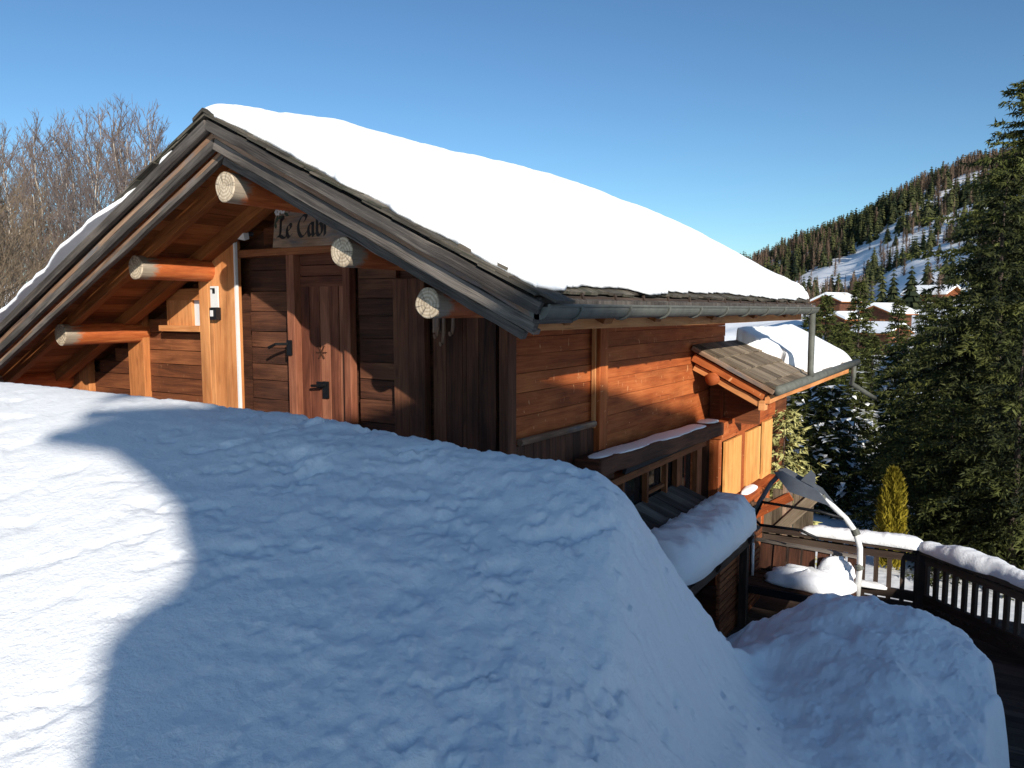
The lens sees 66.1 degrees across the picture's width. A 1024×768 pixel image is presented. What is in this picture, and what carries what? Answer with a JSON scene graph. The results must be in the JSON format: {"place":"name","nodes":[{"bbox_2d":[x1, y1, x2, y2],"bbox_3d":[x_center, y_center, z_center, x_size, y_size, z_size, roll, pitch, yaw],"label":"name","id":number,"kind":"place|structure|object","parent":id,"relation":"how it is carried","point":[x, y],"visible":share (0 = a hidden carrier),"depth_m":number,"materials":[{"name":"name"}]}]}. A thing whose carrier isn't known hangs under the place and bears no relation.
{"place":"outdoors","nodes":[
{"label":"outdoors","id":0,"kind":"place"},
{"bbox_2d":[0,0,1023,283],"label":"sky","id":1,"kind":"structure","parent":0,"point":[746,125],"materials":[{"name":"blue"}]},
{"bbox_2d":[4,169,1023,622],"bbox_3d":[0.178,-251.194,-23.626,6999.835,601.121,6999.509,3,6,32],"label":"ground","id":2,"kind":"structure","parent":0,"point":[856,261],"depth_m":287.28,"materials":[{"name":"white snow"}]},
{"bbox_2d":[0,128,20,307],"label":"bare birch","id":3,"kind":"object","parent":2,"relation":"on","point":[2,184],"visible":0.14,"depth_m":24.09,"materials":[{"name":"brown plant"}]},
{"bbox_2d":[0,147,21,304],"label":"bare birch","id":4,"kind":"object","parent":2,"relation":"on","point":[1,193],"visible":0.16,"depth_m":25.20,"materials":[{"name":"brown plant"}]},
{"bbox_2d":[0,148,32,298],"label":"bare birch","id":5,"kind":"object","parent":2,"relation":"on","point":[9,190],"visible":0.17,"depth_m":23.72,"materials":[{"name":"brown plant"}]},
{"bbox_2d":[0,161,32,304],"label":"bare shrub","id":6,"kind":"object","parent":2,"relation":"on","point":[3,216],"visible":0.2,"depth_m":15.16,"materials":[{"name":"brown plant"}]},
{"bbox_2d":[0,158,40,308],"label":"bare shrub","id":7,"kind":"object","parent":2,"relation":"on","point":[13,263],"visible":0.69,"depth_m":12.00,"materials":[{"name":"brown plant"}]},
{"bbox_2d":[0,120,40,293],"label":"bare birch","id":8,"kind":"object","parent":2,"relation":"on","point":[2,153],"visible":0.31,"depth_m":22.09,"materials":[{"name":"brown plant"}]},
{"bbox_2d":[0,211,48,294],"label":"bare shrub","id":9,"kind":"object","parent":2,"relation":"on","point":[28,249],"visible":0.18,"depth_m":19.14,"materials":[{"name":"brown plant"}]},
{"bbox_2d":[0,154,49,307],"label":"bare shrub","id":10,"kind":"object","parent":2,"relation":"on","point":[8,260],"visible":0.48,"depth_m":12.21,"materials":[{"name":"brown plant"}]},
{"bbox_2d":[2,155,48,282],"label":"bare birch","id":11,"kind":"object","parent":2,"relation":"on","point":[27,170],"visible":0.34,"depth_m":20.76,"materials":[{"name":"brown plant"}]},
{"bbox_2d":[0,136,55,281],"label":"bare birch","id":12,"kind":"object","parent":2,"relation":"on","point":[23,173],"visible":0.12,"depth_m":23.52,"materials":[{"name":"brown plant"}]},
{"bbox_2d":[0,142,56,287],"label":"bare birch","id":13,"kind":"object","parent":2,"relation":"on","point":[13,178],"visible":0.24,"depth_m":22.03,"materials":[{"name":"brown plant"}]},
{"bbox_2d":[0,170,63,306],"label":"bare shrub","id":14,"kind":"object","parent":2,"relation":"on","point":[25,222],"visible":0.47,"depth_m":12.72,"materials":[{"name":"brown plant"}]},
{"bbox_2d":[7,208,61,294],"bbox_3d":[-11.714,-2.313,20.440,2.272,4.467,2.109,1,6,11],"label":"bare shrub","id":15,"kind":"object","parent":2,"relation":"on","point":[48,235],"visible":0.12,"depth_m":19.92,"materials":[{"name":"brown plant"}]},
{"bbox_2d":[3,135,67,279],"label":"bare birch","id":16,"kind":"object","parent":2,"relation":"on","point":[24,172],"visible":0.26,"depth_m":21.64,"materials":[{"name":"brown plant"}]},
{"bbox_2d":[6,174,66,297],"bbox_3d":[-11.513,-2.580,19.714,2.484,5.262,2.676,0,5,5],"label":"bare shrub","id":17,"kind":"object","parent":2,"relation":"on","point":[38,218],"visible":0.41,"depth_m":19.49,"materials":[{"name":"brown plant"}]},
{"bbox_2d":[0,111,82,265],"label":"bare birch","id":18,"kind":"object","parent":2,"relation":"on","point":[38,140],"visible":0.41,"depth_m":20.20,"materials":[{"name":"brown plant"}]},
{"bbox_2d":[22,125,62,277],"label":"bare birch","id":19,"kind":"object","parent":2,"relation":"on","point":[40,186],"visible":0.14,"depth_m":21.64,"materials":[{"name":"brown plant"}]},
{"bbox_2d":[14,108,76,278],"bbox_3d":[-12.000,-3.670,20.352,1.844,7.035,2.296,0,5,-3],"label":"bare birch","id":20,"kind":"object","parent":2,"relation":"on","point":[33,162],"visible":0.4,"depth_m":20.24,"materials":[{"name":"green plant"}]},
{"bbox_2d":[8,126,94,262],"bbox_3d":[-11.500,-3.381,20.432,2.131,6.430,2.769,0,5,-4],"label":"bare birch","id":21,"kind":"object","parent":2,"relation":"on","point":[49,165],"visible":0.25,"depth_m":19.93,"materials":[{"name":"brown plant"}]},
{"bbox_2d":[10,112,94,247],"bbox_3d":[-11.284,-3.459,20.059,2.205,6.755,1.770,3,6,31],"label":"bare birch","id":22,"kind":"object","parent":2,"relation":"on","point":[60,126],"visible":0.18,"depth_m":19.76,"materials":[{"name":"brown plant"}]},
{"bbox_2d":[40,227,69,270],"bbox_3d":[-9.899,-1.638,17.489,1.887,3.710,1.751,-2,6,-24],"label":"bare shrub","id":23,"kind":"object","parent":2,"relation":"on","point":[57,242],"visible":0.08,"depth_m":17.40,"materials":[{"name":"brown plant"}]},
{"bbox_2d":[17,114,100,260],"bbox_3d":[-10.751,-3.149,18.858,2.092,6.410,1.680,2,6,22],"label":"bare birch","id":24,"kind":"object","parent":2,"relation":"on","point":[66,176],"visible":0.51,"depth_m":18.60,"materials":[{"name":"brown plant"}]},
{"bbox_2d":[25,136,97,264],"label":"bare birch","id":25,"kind":"object","parent":2,"relation":"on","point":[58,174],"visible":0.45,"depth_m":18.79,"materials":[{"name":"brown plant"}]},
{"bbox_2d":[44,106,117,243],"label":"bare birch","id":26,"kind":"object","parent":2,"relation":"on","point":[86,141],"visible":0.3,"depth_m":18.48,"materials":[{"name":"brown plant"}]},
{"bbox_2d":[51,132,121,229],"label":"bare birch","id":27,"kind":"object","parent":2,"relation":"on","point":[96,182],"visible":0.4,"depth_m":17.12,"materials":[{"name":"brown plant"}]},
{"bbox_2d":[54,103,124,220],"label":"bare birch","id":28,"kind":"object","parent":2,"relation":"on","point":[98,123],"visible":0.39,"depth_m":18.16,"materials":[{"name":"brown plant"}]},
{"bbox_2d":[64,130,128,227],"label":"bare birch","id":29,"kind":"object","parent":2,"relation":"on","point":[90,189],"visible":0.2,"depth_m":16.94,"materials":[{"name":"brown plant"}]},
{"bbox_2d":[57,94,137,229],"bbox_3d":[-8.416,-2.943,16.917,2.393,6.321,2.002,4,7,39],"label":"bare birch","id":30,"kind":"object","parent":2,"relation":"on","point":[103,129],"visible":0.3,"depth_m":16.64,"materials":[{"name":"brown plant"}]},
{"bbox_2d":[63,100,139,233],"bbox_3d":[-7.914,-2.611,15.801,1.888,5.961,2.257,-3,6,-31],"label":"bare birch","id":31,"kind":"object","parent":2,"relation":"on","point":[113,157],"visible":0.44,"depth_m":15.53,"materials":[{"name":"brown plant"}]},
{"bbox_2d":[73,125,146,214],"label":"bare birch","id":32,"kind":"object","parent":2,"relation":"on","point":[121,141],"visible":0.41,"depth_m":15.27,"materials":[{"name":"brown plant"}]},
{"bbox_2d":[88,143,145,209],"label":"bare birch","id":33,"kind":"object","parent":2,"relation":"on","point":[125,169],"visible":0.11,"depth_m":16.47,"materials":[{"name":"brown plant"}]},
{"bbox_2d":[83,134,168,213],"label":"bare birch","id":34,"kind":"object","parent":2,"relation":"on","point":[137,160],"visible":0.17,"depth_m":14.73,"materials":[{"name":"brown plant"}]},
{"bbox_2d":[102,101,165,194],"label":"bare birch","id":35,"kind":"object","parent":2,"relation":"on","point":[149,137],"visible":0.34,"depth_m":15.16,"materials":[{"name":"brown plant"}]},
{"bbox_2d":[117,109,168,176],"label":"bare birch","id":36,"kind":"object","parent":2,"relation":"on","point":[142,136],"visible":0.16,"depth_m":27.19,"materials":[{"name":"brown plant"}]},
{"bbox_2d":[138,114,171,161],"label":"bare birch","id":37,"kind":"object","parent":2,"relation":"on","point":[159,136],"visible":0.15,"depth_m":26.96,"materials":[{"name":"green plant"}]},
{"bbox_2d":[0,108,876,636],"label":"wooden chalet","id":38,"kind":"object","parent":2,"relation":"on","point":[116,300],"visible":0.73,"depth_m":6.15,"materials":[{"name":"brown wood"}]},
{"bbox_2d":[159,288,199,331],"bbox_3d":[-2.881,-0.649,6.910,0.570,0.370,0.120,3,6,32],"label":"window","id":39,"kind":"structure","parent":38,"relation":"in","point":[183,314],"depth_m":6.88,"materials":[{"name":"brown wood"}]},
{"bbox_2d":[210,286,218,306],"bbox_3d":[-2.475,-0.725,6.543,0.095,0.175,0.016,3,6,32],"label":"notice plate","id":40,"kind":"object","parent":38,"relation":"attached to","point":[214,295],"visible":1,"depth_m":6.53,"materials":[{"name":"white paint"}]},
{"bbox_2d":[209,308,220,319],"bbox_3d":[-2.468,-0.584,6.539,0.085,0.100,0.055,3,6,32],"label":"key box","id":41,"kind":"object","parent":38,"relation":"attached to","point":[215,313],"visible":1,"depth_m":6.52,"materials":[{"name":"black plastic"}]},
{"bbox_2d":[238,232,253,239],"bbox_3d":[-2.147,-1.197,6.351,0.102,0.086,0.133,3,6,32],"label":"flood light","id":42,"kind":"object","parent":38,"relation":"attached to","point":[244,236],"visible":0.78,"depth_m":6.31,"materials":[{"name":"grey paint"}]},
{"bbox_2d":[273,210,346,247],"bbox_3d":[-1.492,-1.225,5.943,0.910,0.362,0.029,3,6,32],"label":"name sign","id":43,"kind":"object","parent":38,"relation":"attached to","point":[293,229],"visible":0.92,"depth_m":6.01,"materials":[{"name":"brown wood"}]},
{"bbox_2d":[300,254,344,421],"bbox_3d":[-1.464,0.036,6.112,0.495,2.075,0.115,3,6,32],"label":"door","id":44,"kind":"structure","parent":38,"relation":"in","point":[321,293],"depth_m":6.09,"materials":[{"name":"brown wood"}]},
{"bbox_2d":[0,104,808,322],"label":"roof snow","id":45,"kind":"structure","parent":38,"relation":"on","point":[541,229],"depth_m":5.05,"materials":[{"name":"white snow"}]},
{"bbox_2d":[433,318,454,345],"bbox_3d":[-0.469,-0.383,5.392,0.311,0.249,0.102,3,6,32],"label":"wooden rack","id":46,"kind":"object","parent":38,"relation":"attached to","point":[436,326],"visible":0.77,"depth_m":5.36,"materials":[{"name":"brown wood"}]},
{"bbox_2d":[588,424,705,458],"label":"snow","id":47,"kind":"structure","parent":38,"relation":"on","point":[646,441],"depth_m":6.79,"materials":[{"name":"white snow"}]},
{"bbox_2d":[651,491,756,585],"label":"canopy snow","id":48,"kind":"structure","parent":38,"relation":"on","point":[701,540],"depth_m":6.38,"materials":[{"name":"white snow"}]},
{"bbox_2d":[697,419,718,423],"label":"beam end snow","id":49,"kind":"structure","parent":38,"relation":"on","point":[707,421],"depth_m":8.17,"materials":[{"name":"white snow"}]},
{"bbox_2d":[721,417,778,502],"bbox_3d":[2.824,0.961,9.343,0.250,0.925,2.100,3,6,32],"label":"bay window","id":50,"kind":"structure","parent":38,"relation":"in","point":[741,467],"depth_m":9.32,"materials":[{"name":"orange wood"}]},
{"bbox_2d":[736,324,850,372],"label":"snow","id":51,"kind":"structure","parent":38,"relation":"on","point":[787,343],"depth_m":10.08,"materials":[{"name":"white snow"}]},
{"bbox_2d":[0,382,1009,767],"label":"snow bank","id":52,"kind":"structure","parent":2,"relation":"on","point":[190,584],"depth_m":2.74,"materials":[{"name":"white snow"}]},
{"bbox_2d":[750,475,816,567],"bbox_3d":[3.090,1.883,9.127,0.849,1.732,0.101,3,6,32],"label":"plank screen","id":53,"kind":"object","parent":2,"relation":"on","point":[783,516],"visible":0.22,"depth_m":9.02,"materials":[{"name":"brown wood"}]},
{"bbox_2d":[769,409,827,566],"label":"young conifer","id":54,"kind":"object","parent":2,"relation":"on","point":[787,416],"visible":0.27,"depth_m":11.32,"materials":[{"name":"green plant"}]},
{"bbox_2d":[798,313,822,337],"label":"spruce","id":55,"kind":"object","parent":2,"relation":"on","point":[805,321],"visible":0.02,"depth_m":45.78,"materials":[{"name":"green plant"}]},
{"bbox_2d":[784,389,842,510],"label":"spruce","id":56,"kind":"object","parent":2,"relation":"on","point":[802,405],"visible":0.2,"depth_m":16.81,"materials":[{"name":"green plant"}]},
{"bbox_2d":[807,294,845,392],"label":"spruce","id":57,"kind":"object","parent":2,"relation":"on","point":[826,300],"visible":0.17,"depth_m":41.65,"materials":[{"name":"green plant"}]},
{"bbox_2d":[787,381,870,495],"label":"spruce","id":58,"kind":"object","parent":2,"relation":"on","point":[811,391],"visible":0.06,"depth_m":18.91,"materials":[{"name":"green plant"}]},
{"bbox_2d":[827,252,832,266],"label":"spruce","id":59,"kind":"object","parent":2,"relation":"on","point":[830,260],"visible":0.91,"depth_m":511.09,"materials":[{"name":"green plant"}]},
{"bbox_2d":[810,292,856,332],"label":"chalet","id":60,"kind":"object","parent":2,"relation":"on","point":[841,300],"visible":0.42,"depth_m":166.30,"materials":[{"name":"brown wood"}]},
{"bbox_2d":[791,384,881,519],"bbox_3d":[6.787,1.556,16.560,2.656,3.076,2.310,-1,5,-8],"label":"spruce","id":61,"kind":"object","parent":2,"relation":"on","point":[844,486],"visible":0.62,"depth_m":16.42,"materials":[{"name":"green plant"}]},
{"bbox_2d":[837,248,842,262],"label":"larch","id":62,"kind":"object","parent":2,"relation":"on","point":[838,257],"visible":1,"depth_m":500.26,"materials":[{"name":"brown plant"}]},
{"bbox_2d":[824,311,862,351],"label":"chalet","id":63,"kind":"object","parent":2,"relation":"on","point":[841,316],"visible":0.26,"depth_m":127.87,"materials":[{"name":"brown wood"}]},
{"bbox_2d":[826,322,873,412],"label":"spruce","id":64,"kind":"object","parent":2,"relation":"on","point":[843,335],"visible":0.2,"depth_m":37.77,"materials":[{"name":"green plant"}]},
{"bbox_2d":[848,237,857,253],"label":"spruce","id":65,"kind":"object","parent":2,"relation":"on","point":[852,250],"visible":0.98,"depth_m":534.70,"materials":[{"name":"green plant"}]},
{"bbox_2d":[695,585,1023,767],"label":"terrace deck","id":66,"kind":"structure","parent":2,"relation":"on","point":[1008,668],"depth_m":6.59,"materials":[{"name":"brown wood"}]},
{"bbox_2d":[738,468,863,621],"bbox_3d":[2.693,1.544,7.393,1.132,1.492,0.561,3,6,32],"label":"chairlift seat","id":67,"kind":"object","parent":66,"relation":"on","point":[806,486],"visible":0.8,"depth_m":7.39,"materials":[{"name":"white paint"}]},
{"bbox_2d":[764,564,856,595],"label":"seat snow","id":68,"kind":"structure","parent":67,"relation":"on","point":[812,580],"depth_m":7.19,"materials":[{"name":"white snow"}]},
{"bbox_2d":[817,556,855,581],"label":"snow","id":69,"kind":"structure","parent":68,"relation":"on","point":[840,566],"depth_m":7.33,"materials":[{"name":"white snow"}]},
{"bbox_2d":[760,526,1023,659],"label":"terrace railing","id":70,"kind":"object","parent":66,"relation":"on","point":[993,633],"visible":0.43,"depth_m":7.50,"materials":[{"name":"brown wood"}]},
{"bbox_2d":[800,525,922,550],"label":"rail snow","id":71,"kind":"structure","parent":70,"relation":"on","point":[901,541],"depth_m":7.92,"materials":[{"name":"white snow"}]},
{"bbox_2d":[861,580,886,589],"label":"ledge snow","id":72,"kind":"structure","parent":70,"relation":"on","point":[871,584],"depth_m":7.93,"materials":[{"name":"white snow"}]},
{"bbox_2d":[919,541,1023,588],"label":"rail snow","id":73,"kind":"structure","parent":70,"relation":"on","point":[971,559],"depth_m":7.10,"materials":[{"name":"white snow"}]},
{"bbox_2d":[838,279,881,403],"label":"spruce","id":74,"kind":"object","parent":2,"relation":"on","point":[860,300],"visible":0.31,"depth_m":43.61,"materials":[{"name":"green plant"}]},
{"bbox_2d":[828,371,892,480],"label":"spruce","id":75,"kind":"object","parent":2,"relation":"on","point":[860,419],"visible":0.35,"depth_m":21.88,"materials":[{"name":"green plant"}]},
{"bbox_2d":[855,335,889,410],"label":"spruce","id":76,"kind":"object","parent":2,"relation":"on","point":[875,340],"visible":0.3,"depth_m":39.89,"materials":[{"name":"green plant"}]},
{"bbox_2d":[740,146,1022,309],"bbox_3d":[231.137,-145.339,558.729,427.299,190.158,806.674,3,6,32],"label":"conifer forest","id":77,"kind":"object","parent":2,"relation":"on","point":[889,211],"visible":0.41,"depth_m":514.23,"materials":[{"name":"green plant"}]},
{"bbox_2d":[741,146,1022,306],"bbox_3d":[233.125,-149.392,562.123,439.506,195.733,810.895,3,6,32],"label":"larch forest","id":78,"kind":"object","parent":2,"relation":"on","point":[924,181],"visible":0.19,"depth_m":550.21,"materials":[{"name":"plant"}]},
{"bbox_2d":[851,321,913,353],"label":"chalet","id":79,"kind":"object","parent":2,"relation":"on","point":[881,326],"visible":0.27,"depth_m":117.45,"materials":[{"name":"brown wood"}]},
{"bbox_2d":[855,345,914,467],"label":"spruce","id":80,"kind":"object","parent":2,"relation":"on","point":[883,419],"visible":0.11,"depth_m":23.99,"materials":[{"name":"green plant"}]},
{"bbox_2d":[855,303,918,337],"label":"chalet","id":81,"kind":"object","parent":2,"relation":"on","point":[881,311],"visible":0.34,"depth_m":146.62,"materials":[{"name":"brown wood"}]},
{"bbox_2d":[873,464,908,569],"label":"golden thuja","id":82,"kind":"object","parent":2,"relation":"on","point":[890,512],"visible":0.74,"depth_m":12.13,"materials":[{"name":"yellow plant"}]},
{"bbox_2d":[892,215,899,233],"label":"spruce","id":83,"kind":"object","parent":2,"relation":"on","point":[896,226],"visible":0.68,"depth_m":511.27,"materials":[{"name":"green plant"}]},
{"bbox_2d":[878,297,914,396],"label":"spruce","id":84,"kind":"object","parent":2,"relation":"on","point":[897,304],"visible":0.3,"depth_m":59.62,"materials":[{"name":"green plant"}]},
{"bbox_2d":[899,206,905,221],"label":"spruce","id":85,"kind":"object","parent":2,"relation":"on","point":[902,212],"visible":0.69,"depth_m":530.69,"materials":[{"name":"green plant"}]},
{"bbox_2d":[900,213,905,231],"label":"spruce","id":86,"kind":"object","parent":2,"relation":"on","point":[902,225],"visible":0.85,"depth_m":474.82,"materials":[{"name":"green plant"}]},
{"bbox_2d":[918,188,924,204],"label":"spruce","id":87,"kind":"object","parent":2,"relation":"on","point":[920,198],"visible":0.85,"depth_m":548.03,"materials":[{"name":"green plant"}]},
{"bbox_2d":[821,167,1023,565],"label":"spruce","id":88,"kind":"object","parent":2,"relation":"on","point":[989,322],"visible":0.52,"depth_m":13.84,"materials":[{"name":"green plant"}]},
{"bbox_2d":[919,195,925,210],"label":"spruce","id":89,"kind":"object","parent":2,"relation":"on","point":[923,202],"visible":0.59,"depth_m":528.66,"materials":[{"name":"green plant"}]},
{"bbox_2d":[855,294,991,507],"bbox_3d":[9.770,0.806,18.453,4.212,5.793,5.403,3,6,32],"label":"spruce","id":90,"kind":"object","parent":2,"relation":"on","point":[922,346],"visible":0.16,"depth_m":18.10,"materials":[{"name":"green plant"}]},
{"bbox_2d":[910,291,941,373],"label":"spruce","id":91,"kind":"object","parent":2,"relation":"on","point":[928,297],"visible":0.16,"depth_m":74.55,"materials":[{"name":"green plant"}]},
{"bbox_2d":[900,285,962,301],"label":"chalet","id":92,"kind":"object","parent":2,"relation":"on","point":[952,291],"visible":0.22,"depth_m":185.33,"materials":[{"name":"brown wood"}]},
{"bbox_2d":[857,80,1023,480],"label":"spruce","id":93,"kind":"object","parent":2,"relation":"on","point":[1005,165],"visible":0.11,"depth_m":20.98,"materials":[{"name":"green plant"}]},
{"bbox_2d":[898,311,1023,599],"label":"spruce","id":94,"kind":"object","parent":2,"relation":"on","point":[1012,517],"visible":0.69,"depth_m":11.60,"materials":[{"name":"green plant"}]},
{"bbox_2d":[903,397,1023,567],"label":"spruce","id":95,"kind":"object","parent":2,"relation":"on","point":[930,513],"visible":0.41,"depth_m":12.52,"materials":[{"name":"green plant"}]},
{"bbox_2d":[962,225,972,247],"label":"spruce","id":96,"kind":"object","parent":2,"relation":"on","point":[966,243],"visible":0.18,"depth_m":276.69,"materials":[{"name":"green plant"}]},
{"bbox_2d":[740,484,757,494],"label":"sill snow","id":97,"kind":"structure","parent":0,"point":[748,489],"depth_m":9.21,"materials":[{"name":"white snow"}]}
]}

